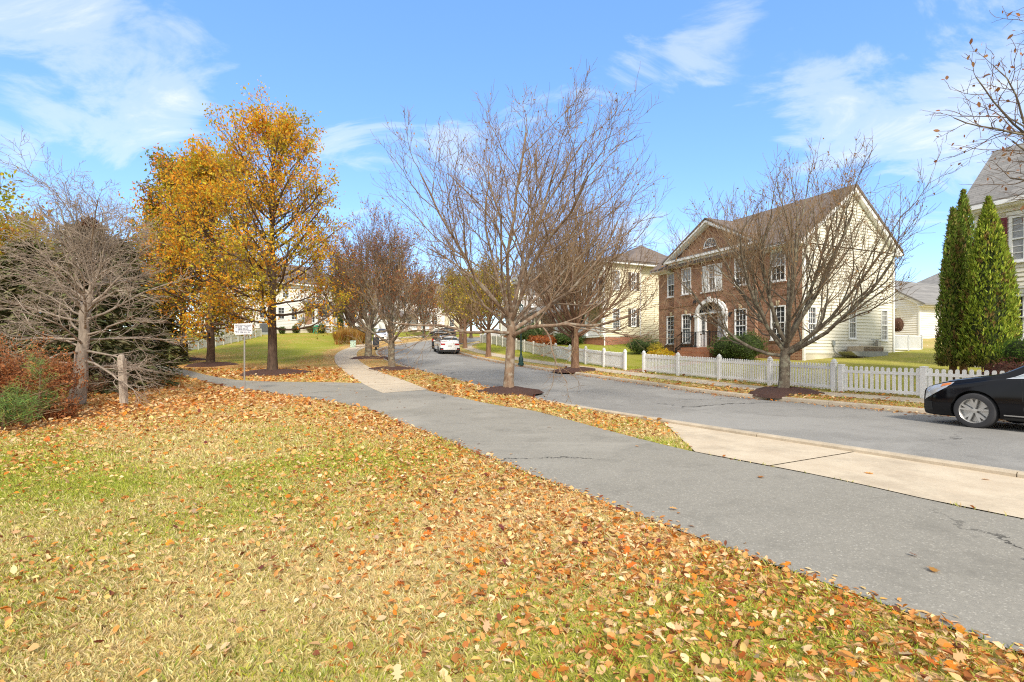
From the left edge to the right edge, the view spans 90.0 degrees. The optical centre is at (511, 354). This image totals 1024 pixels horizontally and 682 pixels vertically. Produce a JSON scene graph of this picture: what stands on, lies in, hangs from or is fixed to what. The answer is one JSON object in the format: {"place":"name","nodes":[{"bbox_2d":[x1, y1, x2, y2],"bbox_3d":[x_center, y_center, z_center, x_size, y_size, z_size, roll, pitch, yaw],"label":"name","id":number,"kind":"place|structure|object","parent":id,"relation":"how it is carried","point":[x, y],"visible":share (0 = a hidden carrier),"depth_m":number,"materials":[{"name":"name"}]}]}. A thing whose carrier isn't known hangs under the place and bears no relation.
{"place":"outdoors","nodes":[
{"label":"outdoors","id":0,"kind":"place"},
{"bbox_2d":[334,336,427,392],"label":"sidewalk","id":1,"kind":"structure","parent":0,"point":[350,367],"depth_m":25.19,"materials":[{"name":"concrete"}]},
{"bbox_2d":[0,331,1023,681],"bbox_3d":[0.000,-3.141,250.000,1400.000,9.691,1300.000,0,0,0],"label":"ground","id":2,"kind":"structure","parent":0,"point":[306,349],"depth_m":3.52,"materials":[{"name":"plant"}]},
{"bbox_2d":[0,393,26,430],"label":"young pine","id":3,"kind":"object","parent":2,"relation":"on","point":[3,419],"visible":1,"depth_m":9.60,"materials":[{"name":"green plant"}]},
{"bbox_2d":[0,383,39,418],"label":"young pine","id":4,"kind":"object","parent":2,"relation":"on","point":[11,387],"visible":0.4,"depth_m":10.56,"materials":[{"name":"green plant"}]},
{"bbox_2d":[7,391,47,428],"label":"young pine","id":5,"kind":"object","parent":2,"relation":"on","point":[24,400],"visible":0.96,"depth_m":9.88,"materials":[{"name":"green plant"}]},
{"bbox_2d":[0,201,58,329],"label":"woodland tree","id":6,"kind":"object","parent":2,"relation":"on","point":[3,226],"visible":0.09,"depth_m":25.07,"materials":[{"name":"yellow plant"}]},
{"bbox_2d":[0,166,62,347],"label":"woodland tree","id":7,"kind":"object","parent":2,"relation":"on","point":[7,196],"visible":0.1,"depth_m":26.64,"materials":[{"name":"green plant"}]},
{"bbox_2d":[0,385,71,427],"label":"vine shrub","id":8,"kind":"object","parent":2,"relation":"on","point":[16,423],"visible":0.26,"depth_m":10.57,"materials":[{"name":"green plant"}]},
{"bbox_2d":[7,354,72,420],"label":"young pine","id":9,"kind":"object","parent":2,"relation":"on","point":[40,371],"visible":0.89,"depth_m":11.19,"materials":[{"name":"green plant"}]},
{"bbox_2d":[1,195,80,281],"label":"woodland tree","id":10,"kind":"object","parent":2,"relation":"on","point":[12,214],"visible":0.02,"depth_m":34.84,"materials":[{"name":"yellow plant"}]},
{"bbox_2d":[0,330,83,407],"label":"vine shrub","id":11,"kind":"object","parent":2,"relation":"on","point":[17,371],"visible":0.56,"depth_m":11.87,"materials":[{"name":"brown plant"}]},
{"bbox_2d":[30,388,66,417],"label":"young pine","id":12,"kind":"object","parent":2,"relation":"on","point":[49,396],"visible":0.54,"depth_m":11.37,"materials":[{"name":"green plant"}]},
{"bbox_2d":[16,346,94,398],"bbox_3d":[-11.741,0.642,12.967,1.894,1.758,1.620,0,0,-25],"label":"vine shrub","id":13,"kind":"object","parent":2,"relation":"on","point":[70,362],"visible":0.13,"depth_m":13.14,"materials":[{"name":"brown plant"}]},
{"bbox_2d":[0,239,113,387],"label":"evergreen tree","id":14,"kind":"object","parent":2,"relation":"on","point":[13,290],"visible":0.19,"depth_m":18.96,"materials":[{"name":"green plant"}]},
{"bbox_2d":[28,389,99,419],"bbox_3d":[-10.377,1.176,11.600,1.272,0.832,1.304,0,0,0],"label":"vine shrub","id":15,"kind":"object","parent":2,"relation":"on","point":[64,412],"visible":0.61,"depth_m":11.52,"materials":[{"name":"brown plant"}]},
{"bbox_2d":[64,373,114,396],"bbox_3d":[-13.341,0.917,15.429,2.469,1.066,1.848,0,0,0],"label":"vine shrub","id":16,"kind":"object","parent":2,"relation":"on","point":[90,388],"visible":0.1,"depth_m":15.67,"materials":[{"name":"brown plant"}]},
{"bbox_2d":[0,219,181,393],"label":"evergreen tree","id":17,"kind":"object","parent":2,"relation":"on","point":[109,344],"visible":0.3,"depth_m":18.14,"materials":[{"name":"green plant"}]},
{"bbox_2d":[0,128,196,406],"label":"bare spreading tree","id":18,"kind":"object","parent":2,"relation":"on","point":[89,244],"visible":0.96,"depth_m":14.02,"materials":[{"name":"grey plant"}]},
{"bbox_2d":[117,354,127,404],"bbox_3d":[-10.864,0.743,14.289,0.190,1.515,0.162,-2,1,0],"label":"wooden post","id":19,"kind":"object","parent":2,"relation":"on","point":[120,361],"visible":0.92,"depth_m":14.23,"materials":[{"name":"brown wood"}]},
{"bbox_2d":[75,239,183,381],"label":"evergreen tree","id":20,"kind":"object","parent":2,"relation":"on","point":[158,345],"visible":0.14,"depth_m":22.79,"materials":[{"name":"green plant"}]},
{"bbox_2d":[141,298,194,364],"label":"evergreen tree","id":21,"kind":"object","parent":2,"relation":"on","point":[167,326],"visible":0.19,"depth_m":33.10,"materials":[{"name":"green plant"}]},
{"bbox_2d":[141,222,205,316],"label":"woodland tree","id":22,"kind":"object","parent":2,"relation":"on","point":[192,286],"visible":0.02,"depth_m":56.65,"materials":[{"name":"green plant"}]},
{"bbox_2d":[123,143,247,357],"bbox_3d":[-23.699,-7.630,37.019,8.601,16.175,9.128,0,0,-35],"label":"golden oak","id":23,"kind":"object","parent":2,"relation":"on","point":[150,196],"visible":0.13,"depth_m":35.59,"materials":[{"name":"orange plant"}]},
{"bbox_2d":[117,128,290,362],"bbox_3d":[-19.413,-6.482,32.407,11.261,14.387,10.457,0,0,0],"label":"golden oak","id":24,"kind":"object","parent":2,"relation":"on","point":[192,200],"visible":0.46,"depth_m":30.99,"materials":[{"name":"orange plant"}]},
{"bbox_2d":[185,362,238,366],"bbox_3d":[-18.949,0.615,32.496,3.083,0.358,2.996,0,0,-26],"label":"mulch bed","id":25,"kind":"object","parent":2,"relation":"on","point":[206,364],"visible":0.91,"depth_m":31.83,"materials":[{"name":"brown soil"}]},
{"bbox_2d":[179,329,261,350],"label":"picket fence","id":26,"kind":"object","parent":2,"relation":"on","point":[230,338],"visible":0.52,"depth_m":54.09,"materials":[{"name":"wood"}]},
{"bbox_2d":[234,323,251,391],"bbox_3d":[-9.174,0.177,17.494,0.640,2.505,0.041,0,0,4],"label":"notice sign","id":27,"kind":"object","parent":2,"relation":"on","point":[244,328],"visible":1,"depth_m":17.48,"materials":[{"name":"white metal"}]},
{"bbox_2d":[162,82,367,369],"bbox_3d":[-12.626,-6.354,26.348,9.024,14.748,9.433,0,0,0],"label":"golden oak","id":28,"kind":"object","parent":2,"relation":"on","point":[274,139],"visible":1,"depth_m":25.52,"materials":[{"name":"orange plant"}]},
{"bbox_2d":[240,369,312,375],"bbox_3d":[-12.330,0.911,26.387,3.945,0.368,3.514,0,0,0],"label":"mulch bed","id":29,"kind":"object","parent":2,"relation":"on","point":[263,372],"visible":0.82,"depth_m":25.83,"materials":[{"name":"brown soil"}]},
{"bbox_2d":[197,263,378,335],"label":"porch house","id":30,"kind":"structure","parent":2,"relation":"on","point":[289,322],"depth_m":70.21,"materials":[{"name":"white"}]},
{"bbox_2d":[329,328,345,344],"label":"ornamental grass","id":31,"kind":"object","parent":2,"relation":"on","point":[339,336],"depth_m":56.62,"materials":[{"name":"brown plant"}]},
{"bbox_2d":[341,326,354,343],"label":"ornamental grass","id":32,"kind":"object","parent":2,"relation":"on","point":[346,331],"depth_m":57.59,"materials":[{"name":"brown plant"}]},
{"bbox_2d":[320,249,381,327],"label":"autumn tree","id":33,"kind":"object","parent":2,"relation":"on","point":[344,312],"visible":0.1,"depth_m":61.33,"materials":[{"name":"brown plant"}]},
{"bbox_2d":[349,328,364,344],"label":"ornamental grass","id":34,"kind":"object","parent":2,"relation":"on","point":[357,333],"depth_m":56.63,"materials":[{"name":"brown plant"}]},
{"bbox_2d":[350,356,387,359],"bbox_3d":[-11.083,0.222,38.880,3.038,0.349,3.091,0,0,33],"label":"mulch bed","id":35,"kind":"object","parent":2,"relation":"on","point":[365,357],"visible":0.78,"depth_m":38.27,"materials":[{"name":"brown soil"}]},
{"bbox_2d":[292,195,445,355],"bbox_3d":[-10.977,-5.933,39.069,11.164,12.461,10.924,0,0,0],"label":"half bare tree","id":36,"kind":"object","parent":35,"relation":"on","point":[368,337],"visible":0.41,"depth_m":38.52,"materials":[{"name":"brown plant"}]},
{"bbox_2d":[355,305,407,331],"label":"garage","id":37,"kind":"structure","parent":2,"relation":"on","point":[382,325],"depth_m":81.62,"materials":[{"name":"white"}]},
{"bbox_2d":[369,366,415,370],"bbox_3d":[-7.032,0.797,29.449,2.845,0.282,2.736,0,0,0],"label":"mulch bed","id":38,"kind":"object","parent":2,"relation":"on","point":[397,368],"visible":0.73,"depth_m":29.03,"materials":[{"name":"brown soil"}]},
{"bbox_2d":[328,201,461,366],"bbox_3d":[-6.800,-3.898,29.203,7.294,9.571,7.340,0,0,-42],"label":"half bare tree","id":39,"kind":"object","parent":38,"relation":"on","point":[390,299],"visible":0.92,"depth_m":29.22,"materials":[{"name":"brown plant"}]},
{"bbox_2d":[394,284,446,331],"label":"house","id":40,"kind":"structure","parent":2,"relation":"on","point":[442,321],"depth_m":92.66,"materials":[{"name":"white"}]},
{"bbox_2d":[403,270,443,336],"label":"street tree","id":41,"kind":"object","parent":2,"relation":"on","point":[434,306],"visible":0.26,"depth_m":75.78,"materials":[{"name":"brown plant"}]},
{"bbox_2d":[445,303,465,330],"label":"house","id":42,"kind":"structure","parent":2,"relation":"on","point":[450,322],"depth_m":111.40,"materials":[{"name":"beige"}]},
{"bbox_2d":[433,270,478,342],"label":"street tree","id":43,"kind":"object","parent":2,"relation":"on","point":[460,338],"visible":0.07,"depth_m":59.79,"materials":[{"name":"orange plant"}]},
{"bbox_2d":[435,260,492,347],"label":"street tree","id":44,"kind":"object","parent":2,"relation":"on","point":[449,281],"visible":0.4,"depth_m":49.52,"materials":[{"name":"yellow plant"}]},
{"bbox_2d":[451,253,525,356],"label":"street tree","id":45,"kind":"object","parent":2,"relation":"on","point":[488,300],"visible":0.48,"depth_m":39.57,"materials":[{"name":"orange plant"}]},
{"bbox_2d":[475,386,544,395],"bbox_3d":[-0.240,1.238,18.011,2.354,0.281,2.343,0,0,23],"label":"mulch bed","id":46,"kind":"object","parent":2,"relation":"on","point":[516,390],"visible":0.75,"depth_m":17.56,"materials":[{"name":"brown soil"}]},
{"bbox_2d":[338,57,689,403],"bbox_3d":[0.212,-4.234,18.000,11.467,12.173,11.224,0,0,0],"label":"bare street tree","id":47,"kind":"object","parent":46,"relation":"on","point":[512,325],"visible":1,"depth_m":16.55,"materials":[{"name":"beige plant"}]},
{"bbox_2d":[0,344,1023,681],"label":"fallen leaves","id":48,"kind":"object","parent":2,"relation":"on","point":[954,664],"visible":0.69,"depth_m":3.88,"materials":[{"name":"orange plant"}]},
{"bbox_2d":[480,334,555,357],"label":"picket fence","id":49,"kind":"object","parent":2,"relation":"on","point":[501,341],"visible":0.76,"depth_m":41.35,"materials":[{"name":"wood"}]},
{"bbox_2d":[506,321,546,341],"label":"hedge","id":50,"kind":"object","parent":2,"relation":"on","point":[531,332],"visible":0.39,"depth_m":48.81,"materials":[{"name":"green plant"}]},
{"bbox_2d":[500,262,568,336],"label":"stone house","id":51,"kind":"structure","parent":2,"relation":"on","point":[535,319],"depth_m":54.52,"materials":[{"name":"white stone"}]},
{"bbox_2d":[534,334,557,345],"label":"rust shrub","id":52,"kind":"object","parent":2,"relation":"on","point":[546,340],"visible":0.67,"depth_m":45.01,"materials":[{"name":"red plant"}]},
{"bbox_2d":[553,331,585,344],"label":"hedge","id":53,"kind":"object","parent":2,"relation":"on","point":[562,338],"visible":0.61,"depth_m":44.97,"materials":[{"name":"green plant"}]},
{"bbox_2d":[552,367,595,372],"bbox_3d":[3.414,0.817,28.640,2.498,0.303,2.726,0,0,0],"label":"mulch bed","id":54,"kind":"object","parent":2,"relation":"on","point":[574,370],"visible":0.77,"depth_m":27.77,"materials":[{"name":"brown soil"}]},
{"bbox_2d":[502,169,658,367],"bbox_3d":[3.629,-4.773,28.352,8.109,11.385,8.531,0,0,-41],"label":"bare street tree","id":55,"kind":"object","parent":54,"relation":"on","point":[581,297],"visible":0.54,"depth_m":27.69,"materials":[{"name":"brown plant"}]},
{"bbox_2d":[554,343,626,369],"bbox_3d":[4.525,0.042,31.400,0.158,1.748,8.890,0,0,-20],"label":"picket fence","id":56,"kind":"object","parent":2,"relation":"on","point":[604,358],"visible":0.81,"depth_m":29.90,"materials":[{"name":"white wood"}]},
{"bbox_2d":[545,246,666,345],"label":"yellow house","id":57,"kind":"structure","parent":2,"relation":"on","point":[593,338],"depth_m":43.94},
{"bbox_2d":[612,308,619,329],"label":"window","id":58,"kind":"structure","parent":57,"relation":"in","point":[614,313],"depth_m":42.98,"materials":[{"name":"white plastic"}]},
{"bbox_2d":[623,334,660,353],"bbox_3d":[8.815,-0.677,34.757,2.507,1.462,2.405,0,0,0],"label":"clipped shrub","id":59,"kind":"object","parent":2,"relation":"on","point":[640,345],"visible":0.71,"depth_m":34.12,"materials":[{"name":"green plant"}]},
{"bbox_2d":[646,342,663,351],"bbox_3d":[9.358,-0.361,33.418,1.189,1.023,1.267,0,0,0],"label":"golden shrub","id":60,"kind":"object","parent":2,"relation":"on","point":[657,345],"visible":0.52,"depth_m":33.22,"materials":[{"name":"yellow plant"}]},
{"bbox_2d":[646,348,674,359],"bbox_3d":[8.741,0.014,30.643,2.089,0.896,1.716,0,0,0],"label":"golden shrub","id":61,"kind":"object","parent":2,"relation":"on","point":[664,352],"visible":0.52,"depth_m":30.25,"materials":[{"name":"yellow plant"}]},
{"bbox_2d":[706,329,768,359],"bbox_3d":[12.235,-0.485,27.889,1.952,1.796,3.276,0,0,-25],"label":"clipped shrub","id":62,"kind":"object","parent":2,"relation":"on","point":[727,349],"visible":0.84,"depth_m":27.18,"materials":[{"name":"green plant"}]},
{"bbox_2d":[642,351,837,391],"bbox_3d":[8.686,0.551,21.456,0.158,1.542,9.918,0,0,-24],"label":"picket fence","id":63,"kind":"object","parent":2,"relation":"on","point":[667,364],"visible":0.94,"depth_m":20.28,"materials":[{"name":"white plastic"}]},
{"bbox_2d":[650,184,903,360],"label":"brick house","id":64,"kind":"structure","parent":2,"relation":"on","point":[878,323],"depth_m":28.40,"materials":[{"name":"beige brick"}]},
{"bbox_2d":[666,316,673,344],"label":"window","id":65,"kind":"structure","parent":64,"relation":"in","point":[671,322],"depth_m":34.48,"materials":[{"name":"white glass"}]},
{"bbox_2d":[667,272,673,297],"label":"window","id":66,"kind":"structure","parent":64,"relation":"in","point":[670,281],"depth_m":34.51,"materials":[{"name":"white glass"}]},
{"bbox_2d":[680,267,690,295],"bbox_3d":[11.162,-4.692,32.774,0.110,1.735,0.950,0,0,-24],"label":"window","id":67,"kind":"structure","parent":64,"relation":"in","point":[688,274],"depth_m":32.83,"materials":[{"name":"white glass"}]},
{"bbox_2d":[681,314,690,343],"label":"window","id":68,"kind":"structure","parent":64,"relation":"in","point":[686,324],"depth_m":32.83,"materials":[{"name":"white plastic"}]},
{"bbox_2d":[708,264,715,290],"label":"window","id":69,"kind":"structure","parent":64,"relation":"in","point":[714,276],"depth_m":30.84,"materials":[{"name":"white glass"}]},
{"bbox_2d":[707,314,717,346],"bbox_3d":[12.115,-1.485,30.906,0.133,1.970,0.920,0,0,-24],"label":"front door","id":70,"kind":"structure","parent":64,"relation":"in","point":[710,327],"depth_m":30.97,"materials":[{"name":"wood"}]},
{"bbox_2d":[733,258,746,286],"bbox_3d":[12.894,-4.688,28.899,0.110,1.645,0.940,0,0,-24],"label":"window","id":71,"kind":"structure","parent":64,"relation":"in","point":[735,267],"depth_m":29.14,"materials":[{"name":"white glass"}]},
{"bbox_2d":[734,308,746,335],"bbox_3d":[12.898,-1.618,28.890,0.110,1.985,0.960,0,0,-24],"label":"window","id":72,"kind":"structure","parent":64,"relation":"in","point":[739,328],"depth_m":28.95,"materials":[{"name":"white plastic"}]},
{"bbox_2d":[769,305,785,340],"bbox_3d":[14.004,-1.667,26.952,0.110,1.845,1.000,0,0,-24],"label":"window","id":73,"kind":"structure","parent":64,"relation":"in","point":[780,311],"depth_m":26.85,"materials":[{"name":"white plastic"}]},
{"bbox_2d":[771,250,786,282],"bbox_3d":[14.000,-4.668,26.962,0.110,1.685,1.020,0,0,-24],"label":"window","id":74,"kind":"structure","parent":64,"relation":"in","point":[778,268],"depth_m":26.93,"materials":[{"name":"white glass"}]},
{"bbox_2d":[807,306,817,341],"bbox_3d":[15.200,-1.553,25.931,0.740,1.815,0.110,0,0,-24],"label":"window","id":75,"kind":"structure","parent":64,"relation":"in","point":[810,317],"depth_m":25.99,"materials":[{"name":"white plastic"}]},
{"bbox_2d":[848,306,857,339],"bbox_3d":[18.126,-1.688,27.238,0.730,1.765,0.110,0,0,-24],"label":"window","id":76,"kind":"structure","parent":64,"relation":"in","point":[852,327],"depth_m":27.31,"materials":[{"name":"white plastic"}]},
{"bbox_2d":[880,310,889,341],"bbox_3d":[20.641,-1.613,28.363,0.700,1.755,0.110,0,0,-24],"label":"window","id":77,"kind":"structure","parent":64,"relation":"in","point":[884,313],"depth_m":28.40,"materials":[{"name":"white plastic"}]},
{"bbox_2d":[748,386,824,397],"bbox_3d":[9.191,1.228,17.426,2.348,0.308,2.483,0,0,0],"label":"mulch bed","id":78,"kind":"object","parent":2,"relation":"on","point":[771,392],"visible":0.84,"depth_m":16.77,"materials":[{"name":"brown soil"}]},
{"bbox_2d":[657,131,966,387],"bbox_3d":[9.080,-2.882,17.088,7.932,8.416,9.160,0,0,10],"label":"bare street tree","id":79,"kind":"object","parent":78,"relation":"on","point":[787,350],"visible":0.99,"depth_m":16.38,"materials":[{"name":"brown plant"}]},
{"bbox_2d":[837,351,887,356],"bbox_3d":[18.221,-0.013,26.597,3.000,0.310,0.750,0,0,-24],"label":"concrete well","id":80,"kind":"object","parent":2,"relation":"on","point":[861,353],"visible":0.86,"depth_m":26.16,"materials":[{"name":"grey concrete"}]},
{"bbox_2d":[847,345,883,356],"bbox_3d":[18.491,-0.170,26.778,1.720,0.620,0.800,0,0,-24],"label":"air conditioner","id":81,"kind":"object","parent":80,"relation":"on","point":[867,348],"visible":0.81,"depth_m":26.47,"materials":[{"name":"beige metal"}]},
{"bbox_2d":[895,315,904,331],"bbox_3d":[22.786,-1.829,30.365,0.964,1.036,1.025,0,0,42],"label":"dry shrub","id":82,"kind":"object","parent":2,"relation":"on","point":[899,324],"visible":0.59,"depth_m":30.11,"materials":[{"name":"brown plant"}]},
{"bbox_2d":[895,335,922,351],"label":"white vinyl fence","id":83,"kind":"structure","parent":2,"relation":"on","point":[906,342],"depth_m":29.34,"materials":[{"name":"white plastic"}]},
{"bbox_2d":[895,280,939,338],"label":"garage","id":84,"kind":"structure","parent":2,"relation":"on","point":[916,310],"depth_m":38.27,"materials":[{"name":"white"}]},
{"bbox_2d":[837,364,1004,398],"bbox_3d":[13.247,0.853,11.401,0.167,1.098,12.001,0,0,-24],"label":"picket fence","id":85,"kind":"object","parent":2,"relation":"on","point":[924,375],"visible":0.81,"depth_m":15.27,"materials":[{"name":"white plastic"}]},
{"bbox_2d":[917,273,939,284],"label":"white house","id":86,"kind":"structure","parent":2,"relation":"on","point":[934,279],"depth_m":60.05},
{"bbox_2d":[933,206,968,379],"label":"arborvitae","id":87,"kind":"object","parent":2,"relation":"on","point":[952,273],"visible":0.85,"depth_m":17.43,"materials":[{"name":"green plant"}]},
{"bbox_2d":[955,188,974,373],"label":"arborvitae","id":88,"kind":"object","parent":2,"relation":"on","point":[965,214],"visible":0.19,"depth_m":18.13,"materials":[{"name":"green plant"}]},
{"bbox_2d":[923,6,1023,229],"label":"overhanging tree","id":89,"kind":"object","parent":2,"relation":"on","point":[1020,132],"visible":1,"depth_m":10.54,"materials":[{"name":"brown plant"}]},
{"bbox_2d":[955,195,1021,368],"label":"arborvitae","id":90,"kind":"object","parent":2,"relation":"on","point":[988,318],"visible":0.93,"depth_m":16.32,"materials":[{"name":"green plant"}]},
{"bbox_2d":[967,143,1023,366],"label":"cream house","id":91,"kind":"structure","parent":2,"relation":"on","point":[1015,240],"depth_m":19.25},
{"bbox_2d":[1009,214,1023,262],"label":"window","id":92,"kind":"structure","parent":91,"relation":"in","point":[1016,237],"depth_m":18.96,"materials":[{"name":"white glass"}]},
{"bbox_2d":[1016,294,1023,340],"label":"window","id":93,"kind":"structure","parent":91,"relation":"in","point":[1021,308],"depth_m":18.83,"materials":[{"name":"white plastic"}]},
{"bbox_2d":[981,357,1023,374],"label":"brown shrub","id":94,"kind":"object","parent":2,"relation":"on","point":[1004,366],"visible":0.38,"depth_m":14.51,"materials":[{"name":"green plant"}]},
{"bbox_2d":[994,335,1023,364],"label":"clipped shrub","id":95,"kind":"object","parent":2,"relation":"on","point":[1013,348],"visible":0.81,"depth_m":14.91,"materials":[{"name":"green plant"}]},
{"bbox_2d":[1004,240,1023,338],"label":"arborvitae","id":96,"kind":"object","parent":2,"relation":"on","point":[1017,289],"visible":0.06,"depth_m":17.33,"materials":[{"name":"green plant"}]},
{"bbox_2d":[0,0,1023,330],"label":"sky","id":97,"kind":"structure","parent":0,"point":[97,82],"materials":[{"name":"blue"}]},
{"bbox_2d":[156,366,1023,650],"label":"path","id":98,"kind":"structure","parent":0,"point":[850,535],"depth_m":4.82,"materials":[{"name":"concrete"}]},
{"bbox_2d":[464,342,923,402],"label":"sidewalk","id":99,"kind":"structure","parent":0,"point":[708,382],"depth_m":21.78,"materials":[{"name":"concrete"}]},
{"bbox_2d":[379,338,1023,470],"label":"road","id":100,"kind":"structure","parent":0,"point":[1000,444],"depth_m":12.42,"materials":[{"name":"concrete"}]},
{"bbox_2d":[431,329,449,348],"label":"parked jeep","id":101,"kind":"object","parent":100,"relation":"on","point":[442,332],"visible":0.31,"depth_m":50.47,"materials":[{"name":"white metal"}]},
{"bbox_2d":[433,335,459,353],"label":"parked hatchback","id":102,"kind":"object","parent":100,"relation":"on","point":[448,346],"visible":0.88,"depth_m":44.25,"materials":[{"name":"white metal"}]},
{"bbox_2d":[375,337,1023,477],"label":"kerb","id":103,"kind":"structure","parent":100,"relation":"on","point":[979,468],"depth_m":7.85,"materials":[{"name":"concrete"}]},
{"bbox_2d":[459,341,1005,420],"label":"kerb","id":104,"kind":"structure","parent":100,"relation":"on","point":[838,403],"depth_m":17.25,"materials":[{"name":"concrete"}]},
{"bbox_2d":[518,304,523,364],"bbox_3d":[0.580,-1.340,33.000,0.380,4.040,0.380,0,0,0],"label":"street lamp","id":105,"kind":"object","parent":104,"relation":"on","point":[521,356],"visible":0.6,"depth_m":32.92,"materials":[{"name":"green metal"}]},
{"bbox_2d":[924,366,1023,427],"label":"car","id":106,"kind":"object","parent":100,"relation":"on","point":[982,401],"visible":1,"depth_m":10.14,"materials":[{"name":"black paint"}]},
{"bbox_2d":[664,422,1023,517],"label":"sidewalk","id":107,"kind":"structure","parent":0,"point":[995,493],"depth_m":6.36,"materials":[{"name":"concrete"}]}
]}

